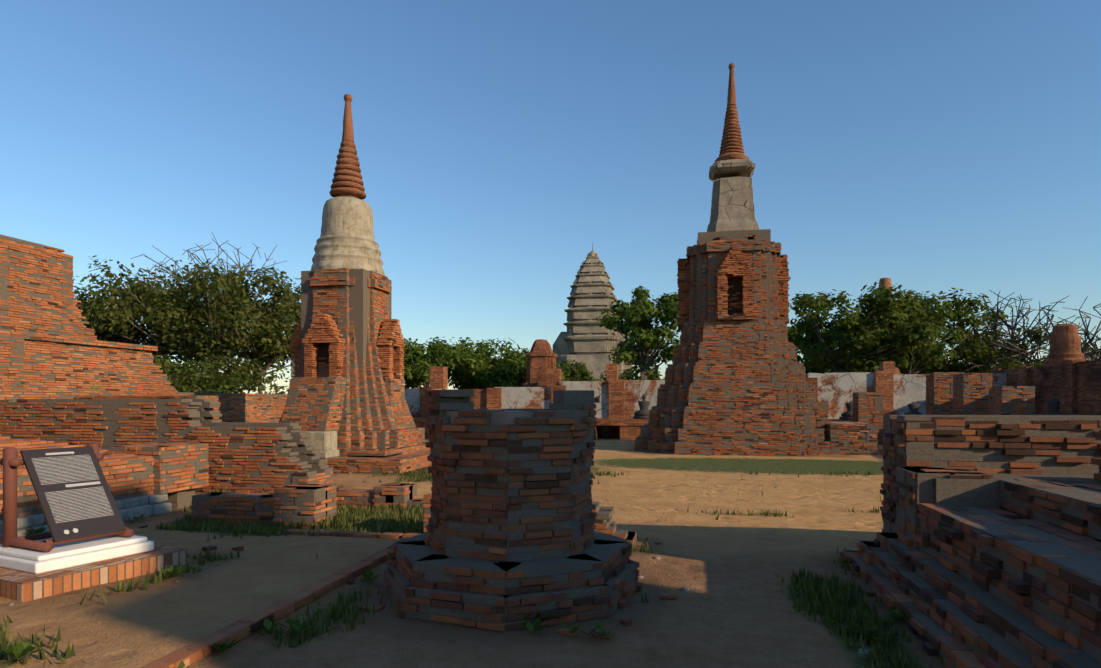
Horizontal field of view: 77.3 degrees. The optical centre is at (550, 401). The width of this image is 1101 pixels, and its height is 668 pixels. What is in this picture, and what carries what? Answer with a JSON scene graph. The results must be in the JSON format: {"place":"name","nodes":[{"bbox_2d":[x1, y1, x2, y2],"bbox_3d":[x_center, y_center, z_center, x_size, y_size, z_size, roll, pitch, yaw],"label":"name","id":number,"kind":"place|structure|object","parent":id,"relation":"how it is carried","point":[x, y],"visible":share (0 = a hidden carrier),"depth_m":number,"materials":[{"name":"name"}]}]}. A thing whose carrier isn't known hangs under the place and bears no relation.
{"place":"outdoors","nodes":[
{"label":"outdoors","id":0,"kind":"place"},
{"bbox_2d":[300,431,339,458],"bbox_3d":[-6.124,1.058,16.979,1.680,0.650,0.680,0,0,11],"label":"plaster remnant","id":1,"kind":"object","parent":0,"point":[325,442],"visible":0.4,"depth_m":16.62,"materials":[{"name":"beige paint"}]},
{"bbox_2d":[0,437,944,667],"bbox_3d":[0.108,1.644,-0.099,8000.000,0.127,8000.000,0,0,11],"label":"ground","id":2,"kind":"structure","parent":0,"point":[725,568],"depth_m":5.84,"materials":[{"name":"brown soil"}]},
{"bbox_2d":[0,493,171,536],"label":"plaster remnant","id":3,"kind":"object","parent":2,"relation":"on","point":[146,505],"visible":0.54,"depth_m":9.68,"materials":[{"name":"grey paint"}]},
{"bbox_2d":[0,544,186,601],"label":"brick plinth","id":4,"kind":"structure","parent":2,"relation":"on","point":[19,586],"depth_m":5.93,"materials":[{"name":"orange brick"}]},
{"bbox_2d":[0,535,153,573],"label":"sign base slab","id":5,"kind":"structure","parent":4,"relation":"on","point":[70,554],"depth_m":6.10,"materials":[{"name":"white concrete"}]},
{"bbox_2d":[0,443,134,551],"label":"sign frame","id":6,"kind":"object","parent":5,"relation":"on","point":[10,462],"visible":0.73,"depth_m":6.17,"materials":[{"name":"brown metal"}]},
{"bbox_2d":[20,446,125,541],"bbox_3d":[-4.418,0.833,6.384,0.696,0.784,0.742,0,0,11],"label":"sign panel","id":7,"kind":"object","parent":6,"relation":"attached to","point":[74,495],"visible":1,"depth_m":6.35,"materials":[{"name":"black metal"}]},
{"bbox_2d":[0,234,287,519],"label":"brick wall","id":8,"kind":"structure","parent":2,"relation":"on","point":[52,346],"depth_m":16.18,"materials":[{"name":"brick"}]},
{"bbox_2d":[73,269,233,361],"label":"tree","id":9,"kind":"object","parent":2,"relation":"on","point":[104,333],"visible":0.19,"depth_m":47.08,"materials":[{"name":"green plant"}]},
{"bbox_2d":[153,354,213,392],"bbox_3d":[-21.749,-0.374,35.564,6.860,4.389,8.581,0,0,11],"label":"bush","id":10,"kind":"object","parent":2,"relation":"on","point":[156,362],"visible":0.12,"depth_m":36.50,"materials":[{"name":"green plant"}]},
{"bbox_2d":[73,255,300,384],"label":"tree","id":11,"kind":"object","parent":2,"relation":"on","point":[167,321],"visible":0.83,"depth_m":43.85,"materials":[{"name":"green plant"}]},
{"bbox_2d":[89,233,284,386],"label":"tall bare tree","id":12,"kind":"object","parent":2,"relation":"on","point":[174,275],"visible":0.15,"depth_m":59.80,"materials":[{"name":"brown plant"}]},
{"bbox_2d":[163,351,222,392],"bbox_3d":[-22.918,-0.521,39.765,7.760,4.722,5.686,0,0,-24],"label":"bush","id":13,"kind":"object","parent":2,"relation":"on","point":[208,365],"visible":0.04,"depth_m":39.63,"materials":[{"name":"green plant"}]},
{"bbox_2d":[161,359,253,392],"bbox_3d":[-20.072,-0.281,38.229,7.696,4.175,6.808,0,0,11],"label":"bush","id":14,"kind":"object","parent":2,"relation":"on","point":[216,388],"visible":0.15,"depth_m":36.78,"materials":[{"name":"green plant"}]},
{"bbox_2d":[190,372,255,392],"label":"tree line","id":15,"kind":"object","parent":2,"relation":"on","point":[247,389],"visible":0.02,"depth_m":98.16,"materials":[{"name":"green plant"}]},
{"bbox_2d":[163,355,289,393],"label":"bush","id":16,"kind":"object","parent":2,"relation":"on","point":[247,367],"visible":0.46,"depth_m":42.95,"materials":[{"name":"green plant"}]},
{"bbox_2d":[165,284,300,393],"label":"tree","id":17,"kind":"object","parent":2,"relation":"on","point":[272,359],"visible":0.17,"depth_m":49.23,"materials":[{"name":"green plant"}]},
{"bbox_2d":[0,395,636,667],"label":"low brick wall","id":18,"kind":"structure","parent":2,"relation":"on","point":[248,462],"depth_m":12.61,"materials":[{"name":"brick"}]},
{"bbox_2d":[279,268,429,457],"bbox_3d":[-5.697,-0.927,19.132,4.165,5.222,4.470,0,0,11],"label":"brick stupa base","id":19,"kind":"object","parent":2,"relation":"on","point":[352,394],"visible":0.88,"depth_m":18.22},
{"bbox_2d":[318,344,331,363],"bbox_3d":[-5.763,-1.067,18.820,2.353,0.900,1.427,0,0,11],"label":"niche opening","id":20,"kind":"object","parent":19,"relation":"attached to","point":[323,351],"visible":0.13,"depth_m":18.13,"materials":[{"name":"black"}]},
{"bbox_2d":[311,196,384,274],"bbox_3d":[-5.676,-4.581,19.276,1.994,2.150,2.005,0,0,11],"label":"stupa bell","id":21,"kind":"object","parent":19,"relation":"on","point":[346,239],"visible":0.88,"depth_m":18.62,"materials":[{"name":"beige paint"}]},
{"bbox_2d":[329,94,365,199],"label":"spire","id":22,"kind":"structure","parent":21,"relation":"on","point":[347,181],"depth_m":19.05,"materials":[{"name":"brown brick"}]},
{"bbox_2d":[327,450,431,473],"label":"chedi plinth","id":23,"kind":"structure","parent":2,"relation":"on","point":[399,464],"depth_m":16.33,"materials":[{"name":"brick"}]},
{"bbox_2d":[8,454,879,654],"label":"pebbles","id":24,"kind":"object","parent":2,"relation":"on","point":[683,589],"visible":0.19,"depth_m":6.12,"materials":[{"name":"stone"}]},
{"bbox_2d":[397,336,495,388],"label":"tree","id":25,"kind":"object","parent":2,"relation":"on","point":[417,363],"visible":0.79,"depth_m":53.75,"materials":[{"name":"green plant"}]},
{"bbox_2d":[0,514,907,667],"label":"weed plants","id":26,"kind":"object","parent":2,"relation":"on","point":[26,647],"visible":0.71,"depth_m":4.91,"materials":[{"name":"green plant"}]},
{"bbox_2d":[0,468,942,667],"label":"grass","id":27,"kind":"structure","parent":2,"relation":"on","point":[385,518],"depth_m":5.84,"materials":[{"name":"green plant"}]},
{"bbox_2d":[437,337,529,388],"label":"tree","id":28,"kind":"object","parent":2,"relation":"on","point":[469,380],"visible":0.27,"depth_m":58.47,"materials":[{"name":"green plant"}]},
{"bbox_2d":[384,390,641,631],"bbox_3d":[-0.331,0.793,6.154,2.259,1.782,2.247,0,0,11],"label":"brick pedestal","id":29,"kind":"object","parent":2,"relation":"on","point":[513,536],"depth_m":5.52,"materials":[{"name":"brown brick"}]},
{"bbox_2d":[138,453,899,639],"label":"brick fragments","id":30,"kind":"object","parent":2,"relation":"on","point":[561,630],"visible":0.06,"depth_m":5.83,"materials":[{"name":"brown brick"}]},
{"bbox_2d":[477,350,568,387],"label":"tree","id":31,"kind":"object","parent":2,"relation":"on","point":[511,367],"visible":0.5,"depth_m":55.94,"materials":[{"name":"green plant"}]},
{"bbox_2d":[522,339,557,386],"bbox_3d":[-0.460,-0.712,34.965,1.744,4.847,1.753,0,0,11],"label":"stupa","id":32,"kind":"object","parent":2,"relation":"on","point":[541,356],"visible":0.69,"depth_m":34.35,"materials":[{"name":"brick"}]},
{"bbox_2d":[523,359,602,381],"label":"bush","id":33,"kind":"object","parent":2,"relation":"on","point":[578,372],"visible":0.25,"depth_m":72.84,"materials":[{"name":"green plant"}]},
{"bbox_2d":[552,244,632,380],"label":"distant temple tower","id":34,"kind":"structure","parent":2,"relation":"on","point":[587,340],"depth_m":145.56,"materials":[{"name":"stone"}]},
{"bbox_2d":[599,366,664,380],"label":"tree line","id":35,"kind":"object","parent":2,"relation":"on","point":[628,374],"visible":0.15,"depth_m":100.69,"materials":[{"name":"green plant"}]},
{"bbox_2d":[596,285,681,379],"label":"tree","id":36,"kind":"object","parent":2,"relation":"on","point":[639,314],"visible":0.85,"depth_m":46.10,"materials":[{"name":"green plant"}]},
{"bbox_2d":[634,229,829,455],"bbox_3d":[6.485,-2.096,24.642,6.671,7.563,6.675,0,0,11],"label":"brick stupa base","id":37,"kind":"object","parent":2,"relation":"on","point":[735,384],"visible":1,"depth_m":22.73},
{"bbox_2d":[707,159,758,231],"bbox_3d":[6.479,-7.157,24.637,1.822,2.604,1.822,0,0,11],"label":"stupa bell","id":38,"kind":"object","parent":37,"relation":"on","point":[732,205],"visible":0.88,"depth_m":23.97,"materials":[{"name":"beige stone"}]},
{"bbox_2d":[715,63,748,162],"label":"spire","id":39,"kind":"structure","parent":38,"relation":"on","point":[732,146],"depth_m":24.41,"materials":[{"name":"brown brick"}]},
{"bbox_2d":[727,277,742,314],"bbox_3d":[6.367,-3.517,24.037,2.984,1.300,1.762,0,0,11],"label":"niche opening","id":40,"kind":"object","parent":37,"relation":"attached to","point":[736,283],"visible":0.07,"depth_m":23.17,"materials":[{"name":"black"}]},
{"bbox_2d":[405,360,1100,439],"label":"brick gallery walls","id":41,"kind":"structure","parent":2,"relation":"on","point":[1073,387],"depth_m":30.22,"materials":[{"name":"red brick"}]},
{"bbox_2d":[407,394,1061,419],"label":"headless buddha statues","id":42,"kind":"object","parent":41,"relation":"on","point":[1053,404],"visible":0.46,"depth_m":29.03,"materials":[{"name":"stone"}]},
{"bbox_2d":[787,324,869,372],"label":"tree","id":43,"kind":"object","parent":2,"relation":"on","point":[791,338],"visible":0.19,"depth_m":54.17,"materials":[{"name":"green plant"}]},
{"bbox_2d":[812,420,878,454],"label":"brick wall","id":44,"kind":"structure","parent":2,"relation":"on","point":[850,437],"depth_m":21.80,"materials":[{"name":"brown brick"}]},
{"bbox_2d":[788,280,940,372],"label":"tree","id":45,"kind":"object","parent":2,"relation":"on","point":[816,350],"visible":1,"depth_m":44.65,"materials":[{"name":"green plant"}]},
{"bbox_2d":[834,287,992,373],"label":"tree","id":46,"kind":"object","parent":2,"relation":"on","point":[937,315],"visible":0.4,"depth_m":47.03,"materials":[{"name":"green plant"}]},
{"bbox_2d":[816,372,1081,444],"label":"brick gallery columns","id":47,"kind":"structure","parent":2,"relation":"on","point":[952,393],"depth_m":23.64,"materials":[{"name":"brown brick"}]},
{"bbox_2d":[898,333,1027,373],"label":"bush","id":48,"kind":"object","parent":2,"relation":"on","point":[990,356],"visible":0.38,"depth_m":49.61,"materials":[{"name":"green plant"}]},
{"bbox_2d":[840,415,1100,667],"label":"brick platform","id":49,"kind":"structure","parent":2,"relation":"on","point":[982,549],"depth_m":5.34,"materials":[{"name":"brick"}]},
{"bbox_2d":[968,355,1045,372],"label":"bush","id":50,"kind":"object","parent":2,"relation":"on","point":[1021,364],"visible":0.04,"depth_m":42.38,"materials":[{"name":"green plant"}]},
{"bbox_2d":[940,290,1096,368],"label":"sparse tree","id":51,"kind":"object","parent":2,"relation":"on","point":[994,323],"visible":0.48,"depth_m":49.87,"materials":[{"name":"green plant"}]},
{"bbox_2d":[963,296,1100,371],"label":"sparse tree","id":52,"kind":"object","parent":2,"relation":"on","point":[1012,357],"visible":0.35,"depth_m":46.07,"materials":[{"name":"green plant"}]},
{"bbox_2d":[1042,324,1085,366],"bbox_3d":[20.751,-0.707,27.753,1.582,4.812,1.572,0,0,11],"label":"ruined stupa","id":53,"kind":"object","parent":2,"relation":"on","point":[1065,342],"visible":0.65,"depth_m":27.37,"materials":[{"name":"brick"}]},
{"bbox_2d":[0,0,1100,393],"label":"sky","id":54,"kind":"structure","parent":0,"point":[934,146],"materials":[{"name":"blue"}]},
{"bbox_2d":[865,278,900,373],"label":"distant brick spire","id":55,"kind":"structure","parent":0,"point":[886,282],"depth_m":70.11,"materials":[{"name":"brown brick"}]}
]}

